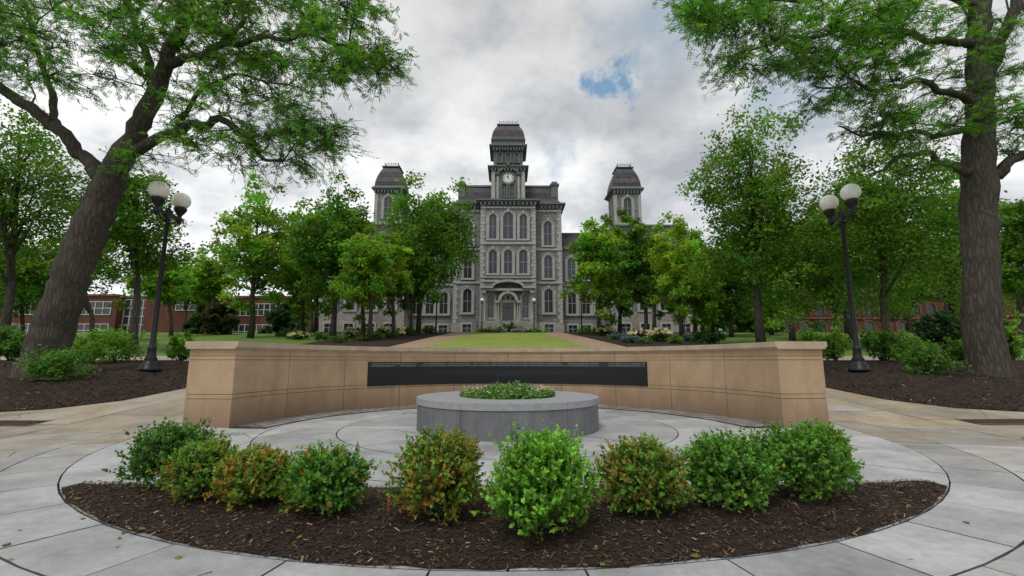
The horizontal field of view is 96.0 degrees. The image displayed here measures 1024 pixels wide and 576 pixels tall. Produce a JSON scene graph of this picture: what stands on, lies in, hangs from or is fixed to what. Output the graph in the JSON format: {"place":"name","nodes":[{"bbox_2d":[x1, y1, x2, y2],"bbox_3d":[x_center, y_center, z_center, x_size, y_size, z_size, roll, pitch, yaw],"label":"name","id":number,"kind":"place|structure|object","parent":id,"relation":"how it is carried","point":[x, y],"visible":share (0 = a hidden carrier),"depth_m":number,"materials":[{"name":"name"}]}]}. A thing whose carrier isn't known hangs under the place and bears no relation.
{"place":"outdoors","nodes":[
{"label":"outdoors","id":0,"kind":"place"},
{"bbox_2d":[390,332,475,346],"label":"path","id":1,"kind":"structure","parent":0,"point":[429,341],"depth_m":33.52,"materials":[{"name":"concrete"}]},
{"bbox_2d":[427,332,587,347],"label":"lawn","id":2,"kind":"structure","parent":0,"point":[507,340],"depth_m":31.75,"materials":[{"name":"green plant"}]},
{"bbox_2d":[0,360,1023,575],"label":"plaza pavement","id":3,"kind":"structure","parent":0,"point":[981,465],"depth_m":4.63,"materials":[{"name":"grey concrete"}]},
{"bbox_2d":[0,420,51,424],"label":"drain grate","id":4,"kind":"object","parent":3,"relation":"on","point":[13,422],"visible":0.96,"depth_m":8.44,"materials":[{"name":"metal"}]},
{"bbox_2d":[0,360,188,411],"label":"mulch bed","id":5,"kind":"object","parent":3,"relation":"on","point":[49,391],"visible":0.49,"depth_m":11.27,"materials":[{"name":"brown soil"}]},
{"bbox_2d":[0,324,25,360],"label":"shrub","id":6,"kind":"object","parent":5,"relation":"on","point":[13,340],"visible":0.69,"depth_m":15.59,"materials":[{"name":"green plant"}]},
{"bbox_2d":[13,342,101,380],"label":"shrub","id":7,"kind":"object","parent":5,"relation":"on","point":[59,362],"visible":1,"depth_m":11.33,"materials":[{"name":"green plant"}]},
{"bbox_2d":[71,328,114,359],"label":"shrub","id":8,"kind":"object","parent":5,"relation":"on","point":[79,343],"visible":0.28,"depth_m":15.60,"materials":[{"name":"green plant"}]},
{"bbox_2d":[75,323,159,362],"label":"shrub","id":9,"kind":"object","parent":5,"relation":"on","point":[117,346],"visible":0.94,"depth_m":15.09,"materials":[{"name":"green plant"}]},
{"bbox_2d":[137,181,190,370],"bbox_3d":[-10.387,-0.345,13.629,0.540,5.510,1.460,0,-9,0],"label":"street lamp","id":10,"kind":"object","parent":5,"relation":"on","point":[181,202],"visible":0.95,"depth_m":13.49,"materials":[{"name":"black metal"}]},
{"bbox_2d":[162,330,195,360],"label":"shrub","id":11,"kind":"object","parent":5,"relation":"on","point":[179,351],"visible":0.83,"depth_m":16.09,"materials":[{"name":"green plant"}]},
{"bbox_2d":[0,0,419,377],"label":"tree","id":12,"kind":"object","parent":5,"relation":"on","point":[60,306],"visible":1,"depth_m":12.10,"materials":[{"name":"green plant"}]},
{"bbox_2d":[59,479,948,569],"bbox_3d":[-0.034,1.746,3.638,8.440,0.069,1.959,0,-9,0],"label":"mulch bed","id":13,"kind":"object","parent":3,"relation":"on","point":[409,538],"visible":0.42,"depth_m":3.20,"materials":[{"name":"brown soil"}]},
{"bbox_2d":[101,417,219,489],"bbox_3d":[-3.210,1.576,4.400,0.938,0.678,0.921,0,-9,0],"label":"boxwood bush","id":14,"kind":"object","parent":13,"relation":"on","point":[148,450],"visible":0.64,"depth_m":4.18,"materials":[{"name":"green plant"}]},
{"bbox_2d":[146,430,242,505],"bbox_3d":[-2.568,1.505,3.889,0.746,0.592,0.756,0,-9,0],"label":"boxwood bush","id":15,"kind":"object","parent":13,"relation":"on","point":[191,466],"visible":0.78,"depth_m":3.73,"materials":[{"name":"green plant"}]},
{"bbox_2d":[202,442,298,511],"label":"boxwood bush","id":16,"kind":"object","parent":13,"relation":"on","point":[250,474],"visible":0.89,"depth_m":3.59,"materials":[{"name":"green plant"}]},
{"bbox_2d":[268,438,382,517],"bbox_3d":[-1.424,1.436,3.530,0.803,0.576,0.789,0,-9,0],"label":"boxwood bush","id":17,"kind":"object","parent":13,"relation":"on","point":[323,478],"visible":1,"depth_m":3.38,"materials":[{"name":"green plant"}]},
{"bbox_2d":[377,423,491,525],"bbox_3d":[-0.576,1.362,3.439,0.897,0.693,0.865,0,-9,0],"label":"boxwood bush","id":18,"kind":"object","parent":13,"relation":"on","point":[441,468],"visible":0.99,"depth_m":3.30,"materials":[{"name":"green plant"}]},
{"bbox_2d":[2,485,969,565],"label":"fallen leaves","id":19,"kind":"object","parent":13,"relation":"on","point":[594,548],"visible":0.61,"depth_m":3.19,"materials":[{"name":"brown plant"}]},
{"bbox_2d":[470,419,605,541],"bbox_3d":[0.188,1.296,3.213,0.923,0.758,0.822,0,-9,0],"label":"boxwood bush","id":20,"kind":"object","parent":13,"relation":"on","point":[538,481],"visible":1,"depth_m":3.02,"materials":[{"name":"green plant"}]},
{"bbox_2d":[586,432,704,517],"bbox_3d":[0.992,1.427,3.572,0.842,0.611,0.864,0,-9,0],"label":"boxwood bush","id":21,"kind":"object","parent":13,"relation":"on","point":[645,474],"visible":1,"depth_m":3.38,"materials":[{"name":"green plant"}]},
{"bbox_2d":[679,427,787,513],"bbox_3d":[1.711,1.439,3.714,0.889,0.635,0.886,-6,-11,33],"label":"boxwood bush","id":22,"kind":"object","parent":13,"relation":"on","point":[723,462],"visible":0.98,"depth_m":3.56,"materials":[{"name":"green plant"}]},
{"bbox_2d":[743,418,863,502],"bbox_3d":[2.466,1.464,3.969,0.919,0.671,1.020,0,-9,0],"label":"boxwood bush","id":23,"kind":"object","parent":13,"relation":"on","point":[803,454],"visible":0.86,"depth_m":3.76,"materials":[{"name":"green plant"}]},
{"bbox_2d":[799,417,864,483],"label":"boxwood bush","id":24,"kind":"object","parent":13,"relation":"on","point":[839,439],"visible":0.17,"depth_m":4.38,"materials":[{"name":"green plant"}]},
{"bbox_2d":[416,391,598,441],"bbox_3d":[-0.077,2.276,8.530,3.330,0.555,3.330,0,-9,0],"label":"round planter","id":25,"kind":"object","parent":3,"relation":"on","point":[482,419],"visible":0.7,"depth_m":7.13,"materials":[{"name":"grey concrete"}]},
{"bbox_2d":[459,380,555,398],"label":"planter flowers","id":26,"kind":"object","parent":25,"relation":"on","point":[508,391],"visible":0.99,"depth_m":8.14,"materials":[{"name":"green plant"}]},
{"bbox_2d":[236,405,780,427],"bbox_3d":[-0.092,2.876,10.622,9.914,0.021,4.661,0,-9,0],"label":"paver band","id":27,"kind":"object","parent":3,"relation":"on","point":[286,420],"visible":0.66,"depth_m":9.90,"materials":[{"name":"stone"}]},
{"bbox_2d":[823,360,1023,410],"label":"mulch bed","id":28,"kind":"object","parent":3,"relation":"on","point":[881,378],"visible":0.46,"depth_m":11.39,"materials":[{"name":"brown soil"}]},
{"bbox_2d":[796,327,835,360],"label":"shrub","id":29,"kind":"object","parent":28,"relation":"on","point":[808,334],"visible":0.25,"depth_m":17.84,"materials":[{"name":"green plant"}]},
{"bbox_2d":[814,325,852,360],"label":"shrub","id":30,"kind":"object","parent":28,"relation":"on","point":[836,347],"visible":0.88,"depth_m":16.08,"materials":[{"name":"green plant"}]},
{"bbox_2d":[652,0,1023,377],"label":"tree","id":31,"kind":"object","parent":28,"relation":"on","point":[979,171],"visible":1,"depth_m":12.31,"materials":[{"name":"green plant"}]},
{"bbox_2d":[819,184,870,370],"bbox_3d":[10.082,-0.307,13.804,0.540,5.510,1.460,0,-9,0],"label":"street lamp","id":32,"kind":"object","parent":28,"relation":"on","point":[850,194],"visible":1,"depth_m":13.66,"materials":[{"name":"black metal"}]},
{"bbox_2d":[858,326,904,360],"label":"shrub","id":33,"kind":"object","parent":28,"relation":"on","point":[881,341],"visible":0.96,"depth_m":15.82,"materials":[{"name":"green plant"}]},
{"bbox_2d":[884,328,930,360],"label":"shrub","id":34,"kind":"object","parent":28,"relation":"on","point":[910,339],"visible":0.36,"depth_m":16.34,"materials":[{"name":"green plant"}]},
{"bbox_2d":[893,339,971,373],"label":"shrub","id":35,"kind":"object","parent":28,"relation":"on","point":[928,358],"visible":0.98,"depth_m":12.59,"materials":[{"name":"green plant"}]},
{"bbox_2d":[939,337,963,360],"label":"shrub","id":36,"kind":"object","parent":28,"relation":"on","point":[957,351],"visible":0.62,"depth_m":16.89,"materials":[{"name":"green plant"}]},
{"bbox_2d":[1003,309,1023,360],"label":"shrub","id":37,"kind":"object","parent":28,"relation":"on","point":[1015,338],"visible":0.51,"depth_m":16.90,"materials":[{"name":"green plant"}]},
{"bbox_2d":[955,419,1023,422],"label":"drain grate","id":38,"kind":"object","parent":3,"relation":"on","point":[996,420],"visible":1,"depth_m":8.68,"materials":[{"name":"metal"}]},
{"bbox_2d":[0,360,1023,575],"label":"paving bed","id":39,"kind":"object","parent":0,"point":[507,570],"visible":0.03,"depth_m":4.44,"materials":[{"name":"grey concrete"}]},
{"bbox_2d":[304,332,450,346],"bbox_3d":[-10.128,4.056,37.235,7.402,2.750,29.000,0,-9,0],"label":"mulch bed","id":40,"kind":"object","parent":39,"relation":"on","point":[386,341],"visible":0.53,"depth_m":31.80,"materials":[{"name":"brown soil"}]},
{"bbox_2d":[327,222,397,340],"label":"tree","id":41,"kind":"object","parent":40,"relation":"on","point":[365,268],"visible":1,"depth_m":32.66,"materials":[{"name":"green plant"}]},
{"bbox_2d":[354,231,413,337],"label":"tree","id":42,"kind":"object","parent":40,"relation":"on","point":[401,275],"visible":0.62,"depth_m":37.01,"materials":[{"name":"green plant"}]},
{"bbox_2d":[394,239,443,335],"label":"tree","id":43,"kind":"object","parent":40,"relation":"on","point":[423,283],"visible":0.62,"depth_m":40.95,"materials":[{"name":"green plant"}]},
{"bbox_2d":[377,169,482,334],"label":"tree","id":44,"kind":"object","parent":40,"relation":"on","point":[435,223],"visible":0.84,"depth_m":43.63,"materials":[{"name":"green plant"}]},
{"bbox_2d":[182,341,828,427],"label":"memorial wall","id":45,"kind":"structure","parent":39,"relation":"on","point":[230,384],"depth_m":10.51,"materials":[{"name":"beige stone"}]},
{"bbox_2d":[564,332,712,346],"bbox_3d":[9.473,4.083,37.404,7.402,2.750,29.000,0,-9,0],"label":"mulch bed","id":46,"kind":"object","parent":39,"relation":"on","point":[628,344],"visible":0.3,"depth_m":30.89,"materials":[{"name":"brown soil"}]},
{"bbox_2d":[558,213,628,335],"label":"tree","id":47,"kind":"object","parent":46,"relation":"on","point":[597,250],"visible":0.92,"depth_m":41.92,"materials":[{"name":"green plant"}]},
{"bbox_2d":[603,207,645,332],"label":"tree","id":48,"kind":"object","parent":46,"relation":"on","point":[621,232],"visible":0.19,"depth_m":47.16,"materials":[{"name":"green plant"}]},
{"bbox_2d":[613,217,663,337],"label":"tree","id":49,"kind":"object","parent":46,"relation":"on","point":[634,267],"visible":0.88,"depth_m":38.06,"materials":[{"name":"green plant"}]},
{"bbox_2d":[645,326,673,341],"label":"shrub","id":50,"kind":"object","parent":46,"relation":"on","point":[657,332],"visible":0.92,"depth_m":31.67,"materials":[{"name":"beige plant"}]},
{"bbox_2d":[642,210,711,337],"bbox_3d":[12.511,-1.045,34.710,4.902,9.962,5.362,-3,-9,19],"label":"tree","id":51,"kind":"object","parent":46,"relation":"on","point":[670,259],"visible":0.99,"depth_m":34.04,"materials":[{"name":"green plant"}]},
{"bbox_2d":[689,328,715,342],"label":"shrub","id":52,"kind":"object","parent":46,"relation":"on","point":[702,335],"visible":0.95,"depth_m":30.80,"materials":[{"name":"green plant"}]},
{"bbox_2d":[0,0,1023,332],"label":"sky","id":53,"kind":"structure","parent":0,"point":[591,87],"materials":[{"name":"white"}]},
{"bbox_2d":[1,332,1023,360],"bbox_3d":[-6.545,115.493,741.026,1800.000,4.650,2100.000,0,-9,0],"label":"ground","id":54,"kind":"structure","parent":0,"point":[163,339],"depth_m":35.67,"materials":[{"name":"green plant"}]},
{"bbox_2d":[0,250,40,338],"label":"tree","id":55,"kind":"object","parent":54,"relation":"on","point":[25,306],"visible":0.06,"depth_m":33.62,"materials":[{"name":"green plant"}]},
{"bbox_2d":[0,93,90,354],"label":"tree","id":56,"kind":"object","parent":54,"relation":"on","point":[13,240],"visible":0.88,"depth_m":22.58,"materials":[{"name":"green plant"}]},
{"bbox_2d":[0,236,131,331],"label":"tree","id":57,"kind":"object","parent":54,"relation":"on","point":[38,283],"visible":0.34,"depth_m":29.12,"materials":[{"name":"green plant"}]},
{"bbox_2d":[31,146,198,352],"bbox_3d":[-19.266,-2.045,23.472,6.024,10.616,6.192,0,-9,0],"label":"tree","id":58,"kind":"object","parent":54,"relation":"on","point":[133,235],"visible":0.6,"depth_m":23.06,"materials":[{"name":"green plant"}]},
{"bbox_2d":[0,291,314,332],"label":"brick building","id":59,"kind":"structure","parent":54,"relation":"on","point":[108,316],"depth_m":84.70,"materials":[{"name":"red brick"}]},
{"bbox_2d":[81,301,111,314],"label":"window","id":60,"kind":"structure","parent":59,"relation":"in","point":[97,306],"depth_m":84.70,"materials":[{"name":"grey glass"}]},
{"bbox_2d":[121,299,145,332],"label":"window","id":61,"kind":"structure","parent":59,"relation":"in","point":[126,318],"depth_m":86.04,"materials":[{"name":"grey glass"}]},
{"bbox_2d":[232,324,274,332],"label":"window","id":62,"kind":"structure","parent":59,"relation":"in","point":[240,328],"depth_m":91.34,"materials":[{"name":"grey glass"}]},
{"bbox_2d":[236,303,280,315],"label":"window","id":63,"kind":"structure","parent":59,"relation":"in","point":[263,307],"depth_m":91.92,"materials":[{"name":"grey glass"}]},
{"bbox_2d":[121,251,198,336],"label":"tree","id":64,"kind":"object","parent":54,"relation":"on","point":[169,296],"visible":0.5,"depth_m":39.87,"materials":[{"name":"green plant"}]},
{"bbox_2d":[120,264,224,322],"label":"tree","id":65,"kind":"object","parent":54,"relation":"on","point":[188,300],"visible":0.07,"depth_m":73.11,"materials":[{"name":"green plant"}]},
{"bbox_2d":[180,302,208,333],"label":"tree","id":66,"kind":"object","parent":54,"relation":"on","point":[192,325],"visible":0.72,"depth_m":47.06,"materials":[{"name":"green plant"}]},
{"bbox_2d":[173,244,249,314],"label":"tree","id":67,"kind":"object","parent":54,"relation":"on","point":[207,288],"visible":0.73,"depth_m":49.55,"materials":[{"name":"green plant"}]},
{"bbox_2d":[199,298,241,334],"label":"tree","id":68,"kind":"object","parent":54,"relation":"on","point":[219,319],"visible":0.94,"depth_m":45.12,"materials":[{"name":"green plant"}]},
{"bbox_2d":[201,168,300,337],"bbox_3d":[-20.999,-2.937,38.526,7.637,14.127,7.379,-7,-12,39],"label":"tree","id":69,"kind":"object","parent":54,"relation":"on","point":[263,258],"visible":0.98,"depth_m":37.79,"materials":[{"name":"green plant"}]},
{"bbox_2d":[257,300,297,333],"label":"tree","id":70,"kind":"object","parent":54,"relation":"on","point":[280,318],"visible":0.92,"depth_m":49.25,"materials":[{"name":"green plant"}]},
{"bbox_2d":[263,209,321,331],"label":"tree","id":71,"kind":"object","parent":54,"relation":"on","point":[290,281],"visible":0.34,"depth_m":43.72,"materials":[{"name":"green plant"}]},
{"bbox_2d":[281,211,339,333],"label":"tree","id":72,"kind":"object","parent":54,"relation":"on","point":[316,324],"visible":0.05,"depth_m":47.14,"materials":[{"name":"green plant"}]},
{"bbox_2d":[283,171,379,338],"bbox_3d":[-14.432,-2.751,37.105,7.474,13.698,7.764,4,-10,-23],"label":"tree","id":73,"kind":"object","parent":54,"relation":"on","point":[340,223],"visible":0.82,"depth_m":35.64,"materials":[{"name":"green plant"}]},
{"bbox_2d":[329,226,387,333],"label":"tree","id":74,"kind":"object","parent":54,"relation":"on","point":[345,305],"visible":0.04,"depth_m":44.89,"materials":[{"name":"green plant"}]},
{"bbox_2d":[319,121,699,332],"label":"university hall","id":75,"kind":"structure","parent":54,"relation":"on","point":[523,242],"depth_m":58.89,"materials":[{"name":"stone"}]},
{"bbox_2d":[381,193,394,218],"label":"window","id":76,"kind":"structure","parent":75,"relation":"in","point":[385,202],"depth_m":61.40,"materials":[{"name":"grey glass"}]},
{"bbox_2d":[422,291,435,315],"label":"window","id":77,"kind":"structure","parent":75,"relation":"in","point":[428,310],"depth_m":59.73,"materials":[{"name":"grey glass"}]},
{"bbox_2d":[437,289,450,315],"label":"window","id":78,"kind":"structure","parent":75,"relation":"in","point":[443,309],"depth_m":59.82,"materials":[{"name":"grey glass"}]},
{"bbox_2d":[460,285,473,314],"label":"window","id":79,"kind":"structure","parent":75,"relation":"in","point":[467,292],"depth_m":58.29,"materials":[{"name":"grey glass"}]},
{"bbox_2d":[461,255,474,279],"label":"window","id":80,"kind":"structure","parent":75,"relation":"in","point":[468,271],"depth_m":58.92,"materials":[{"name":"grey glass"}]},
{"bbox_2d":[485,291,495,319],"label":"window","id":81,"kind":"structure","parent":75,"relation":"in","point":[490,298],"depth_m":56.83,"materials":[{"name":"clear glass"}]},
{"bbox_2d":[486,210,498,240],"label":"window","id":82,"kind":"structure","parent":75,"relation":"in","point":[492,219],"depth_m":58.37,"materials":[{"name":"clear glass"}]},
{"bbox_2d":[486,246,499,275],"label":"window","id":83,"kind":"structure","parent":75,"relation":"in","point":[492,254],"depth_m":57.67,"materials":[{"name":"grey glass"}]},
{"bbox_2d":[500,209,515,240],"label":"window","id":84,"kind":"structure","parent":75,"relation":"in","point":[508,217],"depth_m":58.42,"materials":[{"name":"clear glass"}]},
{"bbox_2d":[501,246,514,275],"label":"window","id":85,"kind":"structure","parent":75,"relation":"in","point":[507,254],"depth_m":57.68,"materials":[{"name":"clear glass"}]},
{"bbox_2d":[500,294,515,319],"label":"door","id":86,"kind":"structure","parent":75,"relation":"in","point":[507,303],"depth_m":56.81,"materials":[{"name":"beige paint"}]},
{"bbox_2d":[516,246,529,275],"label":"window","id":87,"kind":"structure","parent":75,"relation":"in","point":[523,253],"depth_m":57.71,"materials":[{"name":"clear glass"}]},
{"bbox_2d":[517,210,529,240],"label":"window","id":88,"kind":"structure","parent":75,"relation":"in","point":[523,218],"depth_m":58.41,"materials":[{"name":"clear glass"}]},
{"bbox_2d":[520,291,530,319],"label":"window","id":89,"kind":"structure","parent":75,"relation":"in","point":[525,298],"depth_m":56.87,"materials":[{"name":"clear glass"}]},
{"bbox_2d":[541,218,554,247],"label":"window","id":90,"kind":"structure","parent":75,"relation":"in","point":[547,225],"depth_m":59.73,"materials":[{"name":"clear glass"}]},
{"bbox_2d":[541,252,554,279],"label":"window","id":91,"kind":"structure","parent":75,"relation":"in","point":[548,259],"depth_m":59.09,"materials":[{"name":"clear glass"}]},
{"bbox_2d":[542,285,555,314],"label":"window","id":92,"kind":"structure","parent":75,"relation":"in","point":[548,292],"depth_m":58.39,"materials":[{"name":"clear glass"}]},
{"bbox_2d":[565,254,577,281],"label":"window","id":93,"kind":"structure","parent":75,"relation":"in","point":[570,270],"depth_m":60.70,"materials":[{"name":"clear glass"}]},
{"bbox_2d":[565,290,578,315],"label":"window","id":94,"kind":"structure","parent":75,"relation":"in","point":[571,303],"depth_m":59.93,"materials":[{"name":"clear glass"}]},
{"bbox_2d":[579,291,592,315],"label":"window","id":95,"kind":"structure","parent":75,"relation":"in","point":[587,310],"depth_m":59.89,"materials":[{"name":"clear glass"}]},
{"bbox_2d":[621,194,634,219],"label":"window","id":96,"kind":"structure","parent":75,"relation":"in","point":[627,201],"depth_m":61.68,"materials":[{"name":"clear glass"}]},
{"bbox_2d":[621,222,683,329],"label":"tree","id":97,"kind":"object","parent":54,"relation":"on","point":[656,227],"visible":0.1,"depth_m":46.71,"materials":[{"name":"green plant"}]},
{"bbox_2d":[662,226,731,332],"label":"tree","id":98,"kind":"object","parent":54,"relation":"on","point":[699,301],"visible":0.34,"depth_m":39.09,"materials":[{"name":"green plant"}]},
{"bbox_2d":[699,314,735,332],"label":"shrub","id":99,"kind":"object","parent":54,"relation":"on","point":[723,328],"visible":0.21,"depth_m":71.01,"materials":[{"name":"green plant"}]},
{"bbox_2d":[716,291,753,332],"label":"tree","id":100,"kind":"object","parent":54,"relation":"on","point":[742,327],"visible":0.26,"depth_m":75.16,"materials":[{"name":"green plant"}]},
{"bbox_2d":[711,230,773,336],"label":"tree","id":101,"kind":"object","parent":54,"relation":"on","point":[747,315],"visible":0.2,"depth_m":40.33,"materials":[{"name":"green plant"}]},
{"bbox_2d":[676,82,850,342],"bbox_3d":[14.542,-4.343,27.080,8.600,17.343,8.010,-8,-12,42],"label":"tree","id":102,"kind":"object","parent":54,"relation":"on","point":[760,194],"visible":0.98,"depth_m":26.24,"materials":[{"name":"green plant"}]},
{"bbox_2d":[743,230,825,334],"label":"tree","id":103,"kind":"object","parent":54,"relation":"on","point":[772,323],"visible":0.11,"depth_m":44.91,"materials":[{"name":"green plant"}]},
{"bbox_2d":[763,188,840,340],"bbox_3d":[22.598,-1.963,34.959,6.034,11.870,6.708,0,-9,0],"label":"tree","id":104,"kind":"object","parent":54,"relation":"on","point":[822,290],"visible":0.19,"depth_m":34.06,"materials":[{"name":"green plant"}]},
{"bbox_2d":[797,215,916,331],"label":"tree","id":105,"kind":"object","parent":54,"relation":"on","point":[835,312],"visible":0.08,"depth_m":57.87,"materials":[{"name":"green plant"}]},
{"bbox_2d":[790,155,936,341],"bbox_3d":[23.973,-2.885,33.075,7.254,13.469,7.657,2,-9,-12],"label":"tree","id":106,"kind":"object","parent":54,"relation":"on","point":[847,329],"visible":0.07,"depth_m":32.23,"materials":[{"name":"green plant"}]},
{"bbox_2d":[737,276,1023,332],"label":"brick hall","id":107,"kind":"structure","parent":54,"relation":"on","point":[929,307],"depth_m":85.58,"materials":[{"name":"red brick"}]},
{"bbox_2d":[780,123,1007,333],"bbox_3d":[20.358,-3.198,25.053,9.718,13.166,9.540,0,-9,0],"label":"tree","id":108,"kind":"object","parent":54,"relation":"on","point":[887,228],"visible":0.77,"depth_m":24.06,"materials":[{"name":"green plant"}]},
{"bbox_2d":[877,227,961,332],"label":"tree","id":109,"kind":"object","parent":54,"relation":"on","point":[909,317],"visible":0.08,"depth_m":60.27,"materials":[{"name":"green plant"}]},
{"bbox_2d":[909,309,962,344],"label":"shrub","id":110,"kind":"object","parent":54,"relation":"on","point":[942,325],"visible":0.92,"depth_m":29.84,"materials":[{"name":"green plant"}]},
{"bbox_2d":[902,160,1023,319],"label":"tree","id":111,"kind":"object","parent":54,"relation":"on","point":[951,310],"visible":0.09,"depth_m":33.62,"materials":[{"name":"green plant"}]},
{"bbox_2d":[998,197,1023,346],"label":"tree","id":112,"kind":"object","parent":54,"relation":"on","point":[1011,271],"visible":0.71,"depth_m":27.93,"materials":[{"name":"green plant"}]},
{"bbox_2d":[544,332,624,347],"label":"path","id":113,"kind":"structure","parent":0,"point":[588,342],"depth_m":33.69,"materials":[{"name":"concrete"}]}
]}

